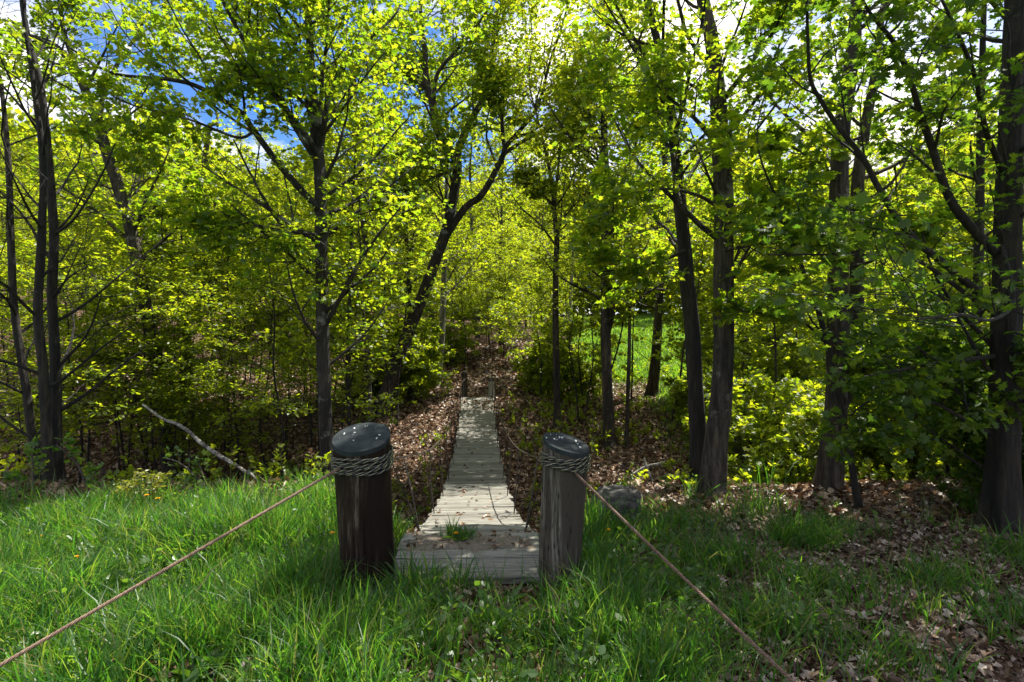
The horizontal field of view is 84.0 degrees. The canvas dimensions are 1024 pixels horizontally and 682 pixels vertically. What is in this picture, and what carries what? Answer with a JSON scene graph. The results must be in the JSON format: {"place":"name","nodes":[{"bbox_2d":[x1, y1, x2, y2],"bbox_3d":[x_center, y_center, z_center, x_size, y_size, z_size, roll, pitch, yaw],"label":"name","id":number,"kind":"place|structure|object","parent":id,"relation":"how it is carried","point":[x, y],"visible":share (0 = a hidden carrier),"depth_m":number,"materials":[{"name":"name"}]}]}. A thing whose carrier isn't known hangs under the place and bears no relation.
{"place":"outdoors","nodes":[
{"label":"outdoors","id":0,"kind":"place"},
{"bbox_2d":[0,0,1003,313],"label":"sky","id":1,"kind":"structure","parent":0,"point":[728,23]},
{"bbox_2d":[0,279,1023,681],"bbox_3d":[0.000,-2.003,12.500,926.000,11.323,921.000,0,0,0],"label":"ground","id":2,"kind":"structure","parent":0,"point":[534,523],"depth_m":12.87,"materials":[{"name":"brown plant"}]},
{"bbox_2d":[1,435,46,490],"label":"seedling","id":3,"kind":"object","parent":2,"relation":"on","point":[8,475],"visible":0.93,"depth_m":6.26,"materials":[{"name":"green plant"}]},
{"bbox_2d":[0,173,80,382],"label":"understory tree","id":4,"kind":"object","parent":2,"relation":"on","point":[32,222],"visible":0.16,"depth_m":14.99,"materials":[{"name":"green plant"}]},
{"bbox_2d":[0,234,85,461],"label":"understory tree","id":5,"kind":"object","parent":2,"relation":"on","point":[10,353],"visible":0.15,"depth_m":12.16,"materials":[{"name":"green plant"}]},
{"bbox_2d":[42,432,103,491],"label":"seedling","id":6,"kind":"object","parent":2,"relation":"on","point":[71,440],"visible":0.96,"depth_m":6.35,"materials":[{"name":"green plant"}]},
{"bbox_2d":[0,241,160,482],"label":"understory tree","id":7,"kind":"object","parent":2,"relation":"on","point":[7,447],"visible":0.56,"depth_m":8.84,"materials":[{"name":"green plant"}]},
{"bbox_2d":[0,254,160,440],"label":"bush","id":8,"kind":"object","parent":2,"relation":"on","point":[18,379],"visible":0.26,"depth_m":10.72,"materials":[{"name":"green plant"}]},
{"bbox_2d":[15,138,161,349],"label":"birch tree","id":9,"kind":"object","parent":2,"relation":"on","point":[94,154],"visible":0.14,"depth_m":17.48,"materials":[{"name":"green plant"}]},
{"bbox_2d":[45,170,139,466],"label":"sapling","id":10,"kind":"object","parent":2,"relation":"on","point":[61,329],"visible":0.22,"depth_m":12.01,"materials":[{"name":"green plant"}]},
{"bbox_2d":[7,317,183,479],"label":"understory tree","id":11,"kind":"object","parent":2,"relation":"on","point":[69,388],"visible":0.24,"depth_m":10.31,"materials":[{"name":"green plant"}]},
{"bbox_2d":[0,0,204,483],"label":"multi stem tree","id":12,"kind":"object","parent":2,"relation":"on","point":[50,380],"visible":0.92,"depth_m":7.05,"materials":[{"name":"green plant"}]},
{"bbox_2d":[0,228,215,476],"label":"understory tree","id":13,"kind":"object","parent":2,"relation":"on","point":[113,311],"visible":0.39,"depth_m":10.51,"materials":[{"name":"green plant"}]},
{"bbox_2d":[0,138,228,484],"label":"understory tree","id":14,"kind":"object","parent":2,"relation":"on","point":[76,406],"visible":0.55,"depth_m":9.84,"materials":[{"name":"green plant"}]},
{"bbox_2d":[0,262,235,477],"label":"understory tree","id":15,"kind":"object","parent":2,"relation":"on","point":[181,316],"visible":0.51,"depth_m":10.20,"materials":[{"name":"green plant"}]},
{"bbox_2d":[0,0,237,485],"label":"curved tree","id":16,"kind":"object","parent":2,"relation":"on","point":[119,188],"visible":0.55,"depth_m":11.13,"materials":[{"name":"green plant"}]},
{"bbox_2d":[29,229,209,476],"bbox_3d":[-7.706,0.608,11.569,2.884,5.355,3.029,0,0,-24],"label":"understory tree","id":17,"kind":"object","parent":2,"relation":"on","point":[150,264],"visible":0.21,"depth_m":10.93,"materials":[{"name":"green plant"}]},
{"bbox_2d":[55,117,211,395],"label":"birch tree","id":18,"kind":"object","parent":2,"relation":"on","point":[101,207],"visible":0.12,"depth_m":15.21,"materials":[{"name":"green plant"}]},
{"bbox_2d":[62,282,247,483],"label":"understory tree","id":19,"kind":"object","parent":2,"relation":"on","point":[193,327],"visible":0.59,"depth_m":10.05,"materials":[{"name":"green plant"}]},
{"bbox_2d":[74,283,242,481],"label":"understory tree","id":20,"kind":"object","parent":2,"relation":"on","point":[156,353],"visible":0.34,"depth_m":11.06,"materials":[{"name":"green plant"}]},
{"bbox_2d":[78,214,240,458],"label":"understory tree","id":21,"kind":"object","parent":2,"relation":"on","point":[110,239],"visible":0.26,"depth_m":12.24,"materials":[{"name":"green plant"}]},
{"bbox_2d":[92,330,258,476],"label":"understory tree","id":22,"kind":"object","parent":2,"relation":"on","point":[200,345],"visible":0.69,"depth_m":10.41,"materials":[{"name":"green plant"}]},
{"bbox_2d":[76,111,275,433],"bbox_3d":[-7.835,-1.814,14.139,4.026,8.272,3.872,0,0,0],"label":"double trunk tree","id":23,"kind":"object","parent":2,"relation":"on","point":[220,164],"visible":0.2,"depth_m":13.83,"materials":[{"name":"green plant"}]},
{"bbox_2d":[127,375,241,482],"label":"understory tree","id":24,"kind":"object","parent":2,"relation":"on","point":[177,404],"visible":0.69,"depth_m":10.46,"materials":[{"name":"green plant"}]},
{"bbox_2d":[142,404,258,482],"bbox_3d":[-4.216,1.447,7.696,3.282,0.992,0.086,0,0,34],"label":"fallen branch","id":25,"kind":"object","parent":2,"relation":"on","point":[202,443],"visible":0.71,"depth_m":7.67,"materials":[{"name":"grey wood"}]},
{"bbox_2d":[170,230,234,478],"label":"sapling","id":26,"kind":"object","parent":2,"relation":"on","point":[220,334],"visible":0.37,"depth_m":12.03,"materials":[{"name":"green plant"}]},
{"bbox_2d":[156,217,285,455],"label":"understory tree","id":27,"kind":"object","parent":2,"relation":"on","point":[235,339],"visible":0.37,"depth_m":12.71,"materials":[{"name":"green plant"}]},
{"bbox_2d":[180,144,276,477],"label":"sapling","id":28,"kind":"object","parent":2,"relation":"on","point":[259,212],"visible":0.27,"depth_m":12.13,"materials":[{"name":"green plant"}]},
{"bbox_2d":[162,331,302,480],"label":"understory tree","id":29,"kind":"object","parent":2,"relation":"on","point":[252,351],"visible":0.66,"depth_m":11.09,"materials":[{"name":"green plant"}]},
{"bbox_2d":[176,356,292,480],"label":"understory tree","id":30,"kind":"object","parent":2,"relation":"on","point":[222,387],"visible":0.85,"depth_m":10.63,"materials":[{"name":"green plant"}]},
{"bbox_2d":[0,0,498,480],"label":"maple tree","id":31,"kind":"object","parent":2,"relation":"on","point":[270,77],"visible":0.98,"depth_m":7.92,"materials":[{"name":"green plant"}]},
{"bbox_2d":[228,123,299,300],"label":"woodland tree","id":32,"kind":"object","parent":2,"relation":"on","point":[258,164],"visible":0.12,"depth_m":35.64,"materials":[{"name":"green plant"}]},
{"bbox_2d":[237,148,314,469],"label":"sapling","id":33,"kind":"object","parent":2,"relation":"on","point":[308,213],"visible":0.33,"depth_m":13.16,"materials":[{"name":"green plant"}]},
{"bbox_2d":[158,140,417,478],"bbox_3d":[-3.878,0.281,9.332,3.558,6.089,3.891,0,0,37],"label":"understory tree","id":34,"kind":"object","parent":2,"relation":"on","point":[261,402],"visible":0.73,"depth_m":8.79,"materials":[{"name":"green plant"}]},
{"bbox_2d":[232,143,347,337],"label":"woodland tree","id":35,"kind":"object","parent":2,"relation":"on","point":[281,174],"visible":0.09,"depth_m":21.98,"materials":[{"name":"green plant"}]},
{"bbox_2d":[218,269,362,446],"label":"understory tree","id":36,"kind":"object","parent":2,"relation":"on","point":[331,366],"visible":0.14,"depth_m":13.98,"materials":[{"name":"green plant"}]},
{"bbox_2d":[230,225,422,433],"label":"understory tree","id":37,"kind":"object","parent":2,"relation":"on","point":[367,405],"visible":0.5,"depth_m":11.21,"materials":[{"name":"green plant"}]},
{"bbox_2d":[259,254,402,469],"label":"understory tree","id":38,"kind":"object","parent":2,"relation":"on","point":[293,342],"visible":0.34,"depth_m":12.59,"materials":[{"name":"green plant"}]},
{"bbox_2d":[254,34,422,426],"bbox_3d":[-3.155,-0.959,10.525,3.032,8.982,3.195,0,0,0],"label":"sapling","id":39,"kind":"object","parent":2,"relation":"on","point":[349,330],"visible":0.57,"depth_m":10.28,"materials":[{"name":"green plant"}]},
{"bbox_2d":[271,2,440,422],"bbox_3d":[-4.241,-3.305,15.813,4.955,11.218,4.457,0,0,-20],"label":"slender tree","id":40,"kind":"object","parent":2,"relation":"on","point":[366,357],"visible":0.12,"depth_m":15.53,"materials":[{"name":"green plant"}]},
{"bbox_2d":[330,422,393,597],"bbox_3d":[-1.017,1.263,3.902,0.437,1.355,0.411,0,0,0],"label":"mooring post","id":41,"kind":"object","parent":2,"relation":"on","point":[362,456],"visible":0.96,"depth_m":3.76,"materials":[{"name":"brown wood"}]},
{"bbox_2d":[0,467,340,667],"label":"rope","id":42,"kind":"object","parent":41,"relation":"attached to","point":[46,638],"visible":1,"depth_m":2.77,"materials":[{"name":"fabric"}]},
{"bbox_2d":[308,310,420,396],"bbox_3d":[-4.578,0.561,17.341,3.042,3.049,2.782,0,0,-35],"label":"bush","id":43,"kind":"object","parent":2,"relation":"on","point":[376,373],"visible":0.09,"depth_m":16.98,"materials":[{"name":"green plant"}]},
{"bbox_2d":[342,117,423,424],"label":"sapling","id":44,"kind":"object","parent":2,"relation":"on","point":[391,211],"visible":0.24,"depth_m":15.10,"materials":[{"name":"green plant"}]},
{"bbox_2d":[358,92,453,399],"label":"sapling","id":45,"kind":"object","parent":2,"relation":"on","point":[421,249],"visible":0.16,"depth_m":17.44,"materials":[{"name":"green plant"}]},
{"bbox_2d":[371,105,447,425],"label":"sapling","id":46,"kind":"object","parent":2,"relation":"on","point":[422,140],"visible":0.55,"depth_m":15.04,"materials":[{"name":"green plant"}]},
{"bbox_2d":[369,320,451,398],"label":"bush","id":47,"kind":"object","parent":2,"relation":"on","point":[438,329],"visible":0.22,"depth_m":17.73,"materials":[{"name":"green plant"}]},
{"bbox_2d":[369,335,456,408],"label":"bush","id":48,"kind":"object","parent":2,"relation":"on","point":[422,365],"visible":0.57,"depth_m":17.08,"materials":[{"name":"green plant"}]},
{"bbox_2d":[392,37,506,385],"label":"slender tree","id":49,"kind":"object","parent":2,"relation":"on","point":[464,250],"visible":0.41,"depth_m":19.99,"materials":[{"name":"green plant"}]},
{"bbox_2d":[424,302,492,359],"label":"bush","id":50,"kind":"object","parent":2,"relation":"on","point":[469,341],"visible":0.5,"depth_m":24.43,"materials":[{"name":"green plant"}]},
{"bbox_2d":[392,378,541,585],"bbox_3d":[-0.624,1.673,11.108,1.375,1.679,14.444,0,0,-2],"label":"suspension footbridge","id":51,"kind":"object","parent":2,"relation":"on","point":[475,472],"visible":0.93,"depth_m":6.81,"materials":[{"name":"grey wood"}]},
{"bbox_2d":[404,531,539,551],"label":"soil","id":52,"kind":"structure","parent":51,"relation":"on","point":[475,545],"depth_m":4.44,"materials":[{"name":"brown soil"}]},
{"bbox_2d":[425,236,510,370],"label":"understory tree","id":53,"kind":"object","parent":2,"relation":"on","point":[457,294],"visible":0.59,"depth_m":21.93,"materials":[{"name":"green plant"}]},
{"bbox_2d":[415,63,530,337],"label":"woodland tree","id":54,"kind":"object","parent":2,"relation":"on","point":[468,193],"visible":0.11,"depth_m":31.76,"materials":[{"name":"green plant"}]},
{"bbox_2d":[0,338,968,528],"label":"undergrowth","id":55,"kind":"object","parent":2,"relation":"on","point":[864,468],"visible":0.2,"depth_m":12.26,"materials":[{"name":"green plant"}]},
{"bbox_2d":[458,285,513,368],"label":"understory tree","id":56,"kind":"object","parent":2,"relation":"on","point":[482,297],"visible":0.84,"depth_m":22.57,"materials":[{"name":"green plant"}]},
{"bbox_2d":[437,71,548,344],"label":"woodland tree","id":57,"kind":"object","parent":2,"relation":"on","point":[487,162],"visible":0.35,"depth_m":27.71,"materials":[{"name":"green plant"}]},
{"bbox_2d":[0,101,994,319],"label":"wood","id":58,"kind":"object","parent":2,"relation":"on","point":[19,128],"visible":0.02,"depth_m":50.25,"materials":[{"name":"green plant"}]},
{"bbox_2d":[463,211,551,356],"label":"understory tree","id":59,"kind":"object","parent":2,"relation":"on","point":[510,248],"visible":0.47,"depth_m":24.84,"materials":[{"name":"green plant"}]},
{"bbox_2d":[0,452,1023,681],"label":"grass","id":60,"kind":"structure","parent":2,"relation":"on","point":[183,628],"depth_m":3.39,"materials":[{"name":"green plant"}]},
{"bbox_2d":[0,465,1023,681],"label":"weeds","id":61,"kind":"object","parent":2,"relation":"on","point":[191,673],"visible":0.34,"depth_m":3.18,"materials":[{"name":"green plant"}]},
{"bbox_2d":[469,215,561,365],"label":"understory tree","id":62,"kind":"object","parent":2,"relation":"on","point":[500,261],"visible":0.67,"depth_m":23.00,"materials":[{"name":"green plant"}]},
{"bbox_2d":[358,0,680,416],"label":"leaning tree","id":63,"kind":"object","parent":2,"relation":"on","point":[424,54],"visible":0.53,"depth_m":15.76,"materials":[{"name":"green plant"}]},
{"bbox_2d":[479,262,563,394],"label":"understory tree","id":64,"kind":"object","parent":2,"relation":"on","point":[540,288],"visible":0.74,"depth_m":17.45,"materials":[{"name":"green plant"}]},
{"bbox_2d":[495,316,569,388],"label":"bush","id":65,"kind":"object","parent":2,"relation":"on","point":[513,351],"visible":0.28,"depth_m":18.71,"materials":[{"name":"green plant"}]},
{"bbox_2d":[494,133,579,325],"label":"woodland tree","id":66,"kind":"object","parent":2,"relation":"on","point":[533,212],"visible":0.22,"depth_m":34.39,"materials":[{"name":"green plant"}]},
{"bbox_2d":[509,331,576,394],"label":"bush","id":67,"kind":"object","parent":2,"relation":"on","point":[518,359],"visible":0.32,"depth_m":18.87,"materials":[{"name":"green plant"}]},
{"bbox_2d":[459,0,629,428],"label":"slender tree","id":68,"kind":"object","parent":2,"relation":"on","point":[524,177],"visible":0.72,"depth_m":14.79,"materials":[{"name":"green plant"}]},
{"bbox_2d":[529,347,586,398],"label":"bush","id":69,"kind":"object","parent":2,"relation":"on","point":[546,368],"visible":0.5,"depth_m":17.69,"materials":[{"name":"green plant"}]},
{"bbox_2d":[498,250,625,421],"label":"understory tree","id":70,"kind":"object","parent":2,"relation":"on","point":[539,261],"visible":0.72,"depth_m":15.08,"materials":[{"name":"green plant"}]},
{"bbox_2d":[498,201,626,399],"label":"understory tree","id":71,"kind":"object","parent":2,"relation":"on","point":[548,313],"visible":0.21,"depth_m":16.91,"materials":[{"name":"green plant"}]},
{"bbox_2d":[538,432,590,589],"bbox_3d":[0.361,1.297,3.951,0.373,1.289,0.359,0,0,0],"label":"mooring post","id":72,"kind":"object","parent":2,"relation":"on","point":[564,457],"visible":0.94,"depth_m":3.82,"materials":[{"name":"grey wood"}]},
{"bbox_2d":[574,472,795,681],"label":"rope","id":73,"kind":"object","parent":72,"relation":"attached to","point":[746,637],"visible":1,"depth_m":2.82,"materials":[{"name":"fabric"}]},
{"bbox_2d":[532,312,627,401],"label":"bush","id":74,"kind":"object","parent":2,"relation":"on","point":[594,381],"visible":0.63,"depth_m":17.51,"materials":[{"name":"green plant"}]},
{"bbox_2d":[561,349,612,397],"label":"bush","id":75,"kind":"object","parent":2,"relation":"on","point":[597,367],"visible":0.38,"depth_m":17.88,"materials":[{"name":"green plant"}]},
{"bbox_2d":[564,188,618,425],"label":"sapling","id":76,"kind":"object","parent":2,"relation":"on","point":[575,299],"visible":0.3,"depth_m":15.22,"materials":[{"name":"green plant"}]},
{"bbox_2d":[508,0,713,448],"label":"maple tree","id":77,"kind":"object","parent":2,"relation":"on","point":[608,315],"visible":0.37,"depth_m":13.83,"materials":[{"name":"green plant"}]},
{"bbox_2d":[591,485,640,529],"bbox_3d":[0.941,1.630,5.252,0.491,0.578,0.427,0,0,0],"label":"boulder","id":78,"kind":"object","parent":2,"relation":"on","point":[618,492],"visible":0.46,"depth_m":5.11,"materials":[{"name":"grey stone"}]},
{"bbox_2d":[584,165,670,447],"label":"sapling","id":79,"kind":"object","parent":2,"relation":"on","point":[627,410],"visible":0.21,"depth_m":13.99,"materials":[{"name":"green plant"}]},
{"bbox_2d":[239,396,1023,681],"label":"twig litter","id":80,"kind":"object","parent":2,"relation":"on","point":[833,658],"visible":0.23,"depth_m":4.24,"materials":[{"name":"brown wood"}]},
{"bbox_2d":[595,79,670,368],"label":"sapling","id":81,"kind":"object","parent":2,"relation":"on","point":[635,152],"visible":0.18,"depth_m":14.01,"materials":[{"name":"green plant"}]},
{"bbox_2d":[571,66,712,396],"bbox_3d":[5.062,-3.738,19.191,5.354,11.404,4.483,0,0,-45],"label":"maple tree","id":82,"kind":"object","parent":2,"relation":"on","point":[652,387],"visible":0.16,"depth_m":18.98,"materials":[{"name":"green plant"}]},
{"bbox_2d":[551,0,805,481],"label":"tree","id":83,"kind":"object","parent":2,"relation":"on","point":[637,266],"visible":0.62,"depth_m":6.89,"materials":[{"name":"green plant"}]},
{"bbox_2d":[631,216,737,369],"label":"young tree","id":84,"kind":"object","parent":2,"relation":"on","point":[702,282],"visible":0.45,"depth_m":16.20,"materials":[{"name":"green plant"}]},
{"bbox_2d":[661,369,710,423],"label":"bush","id":85,"kind":"object","parent":2,"relation":"on","point":[678,407],"visible":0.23,"depth_m":15.40,"materials":[{"name":"green plant"}]},
{"bbox_2d":[611,126,763,421],"bbox_3d":[4.949,-1.641,15.431,4.521,8.209,3.468,0,0,31],"label":"young tree","id":86,"kind":"object","parent":2,"relation":"on","point":[705,295],"visible":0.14,"depth_m":15.36,"materials":[{"name":"green plant"}]},
{"bbox_2d":[547,0,852,496],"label":"tree","id":87,"kind":"object","parent":2,"relation":"on","point":[713,465],"visible":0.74,"depth_m":5.95,"materials":[{"name":"green plant"}]},
{"bbox_2d":[690,152,816,443],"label":"young tree","id":88,"kind":"object","parent":2,"relation":"on","point":[747,322],"visible":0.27,"depth_m":12.17,"materials":[{"name":"green plant"}]},
{"bbox_2d":[684,345,823,462],"bbox_3d":[5.076,1.504,12.744,2.614,2.864,2.858,0,0,-38],"label":"bush","id":89,"kind":"object","parent":2,"relation":"on","point":[767,363],"visible":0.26,"depth_m":12.17,"materials":[{"name":"green plant"}]},
{"bbox_2d":[661,368,865,483],"bbox_3d":[3.919,1.831,9.382,2.789,2.794,2.550,0,0,5],"label":"bush","id":90,"kind":"object","parent":2,"relation":"on","point":[800,386],"visible":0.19,"depth_m":9.46,"materials":[{"name":"green plant"}]},
{"bbox_2d":[701,329,825,439],"bbox_3d":[6.402,1.233,13.679,2.852,3.126,3.119,0,0,-14],"label":"bush","id":91,"kind":"object","parent":2,"relation":"on","point":[792,345],"visible":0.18,"depth_m":13.08,"materials":[{"name":"green plant"}]},
{"bbox_2d":[681,372,851,484],"bbox_3d":[3.932,1.619,8.425,2.247,2.352,2.796,0,0,-14],"label":"bush","id":92,"kind":"object","parent":2,"relation":"on","point":[800,422],"visible":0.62,"depth_m":8.10,"materials":[{"name":"green plant"}]},
{"bbox_2d":[696,43,862,507],"bbox_3d":[2.510,-0.466,5.616,1.422,4.584,1.836,0,0,43],"label":"sapling","id":93,"kind":"object","parent":2,"relation":"on","point":[731,305],"visible":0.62,"depth_m":5.52,"materials":[{"name":"green plant"}]},
{"bbox_2d":[734,256,826,408],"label":"young tree","id":94,"kind":"object","parent":2,"relation":"on","point":[805,327],"visible":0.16,"depth_m":13.27,"materials":[{"name":"green plant"}]},
{"bbox_2d":[734,105,833,471],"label":"sapling","id":95,"kind":"object","parent":2,"relation":"on","point":[770,333],"visible":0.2,"depth_m":10.49,"materials":[{"name":"green plant"}]},
{"bbox_2d":[560,313,1023,479],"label":"meadow grass","id":96,"kind":"structure","parent":2,"relation":"on","point":[645,318],"depth_m":24.89,"materials":[{"name":"green plant"}]},
{"bbox_2d":[560,478,1023,681],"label":"old leaf litter","id":97,"kind":"object","parent":2,"relation":"on","point":[986,667],"visible":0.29,"depth_m":3.93,"materials":[{"name":"brown plant"}]},
{"bbox_2d":[718,0,999,489],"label":"twin trunk tree","id":98,"kind":"object","parent":2,"relation":"on","point":[829,472],"visible":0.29,"depth_m":6.52,"materials":[{"name":"green plant"}]},
{"bbox_2d":[716,0,1023,534],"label":"shade tree","id":99,"kind":"object","parent":2,"relation":"on","point":[1000,300],"visible":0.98,"depth_m":4.62,"materials":[{"name":"green plant"}]},
{"bbox_2d":[864,145,932,469],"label":"sapling","id":100,"kind":"object","parent":2,"relation":"on","point":[908,190],"visible":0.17,"depth_m":10.93,"materials":[{"name":"green plant"}]},
{"bbox_2d":[817,301,989,478],"bbox_3d":[5.842,0.808,8.013,2.924,2.931,2.674,0,0,6],"label":"bush","id":101,"kind":"object","parent":2,"relation":"on","point":[983,327],"visible":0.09,"depth_m":8.11,"materials":[{"name":"green plant"}]},
{"bbox_2d":[845,339,972,479],"bbox_3d":[6.044,1.179,8.263,2.247,2.425,2.437,0,0,-41],"label":"bush","id":102,"kind":"object","parent":2,"relation":"on","point":[869,453],"visible":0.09,"depth_m":8.47,"materials":[{"name":"green plant"}]},
{"bbox_2d":[867,101,1023,344],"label":"young tree","id":103,"kind":"object","parent":2,"relation":"on","point":[964,234],"visible":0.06,"depth_m":11.08,"materials":[{"name":"green plant"}]},
{"bbox_2d":[874,0,1023,380],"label":"slender tree","id":104,"kind":"object","parent":2,"relation":"on","point":[980,193],"visible":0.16,"depth_m":7.66,"materials":[{"name":"green plant"}]},
{"bbox_2d":[893,314,1023,512],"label":"bush","id":105,"kind":"object","parent":2,"relation":"on","point":[977,452],"visible":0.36,"depth_m":5.52,"materials":[{"name":"green plant"}]},
{"bbox_2d":[911,70,1023,318],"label":"sapling","id":106,"kind":"object","parent":2,"relation":"on","point":[965,180],"visible":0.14,"depth_m":11.36,"materials":[{"name":"green plant"}]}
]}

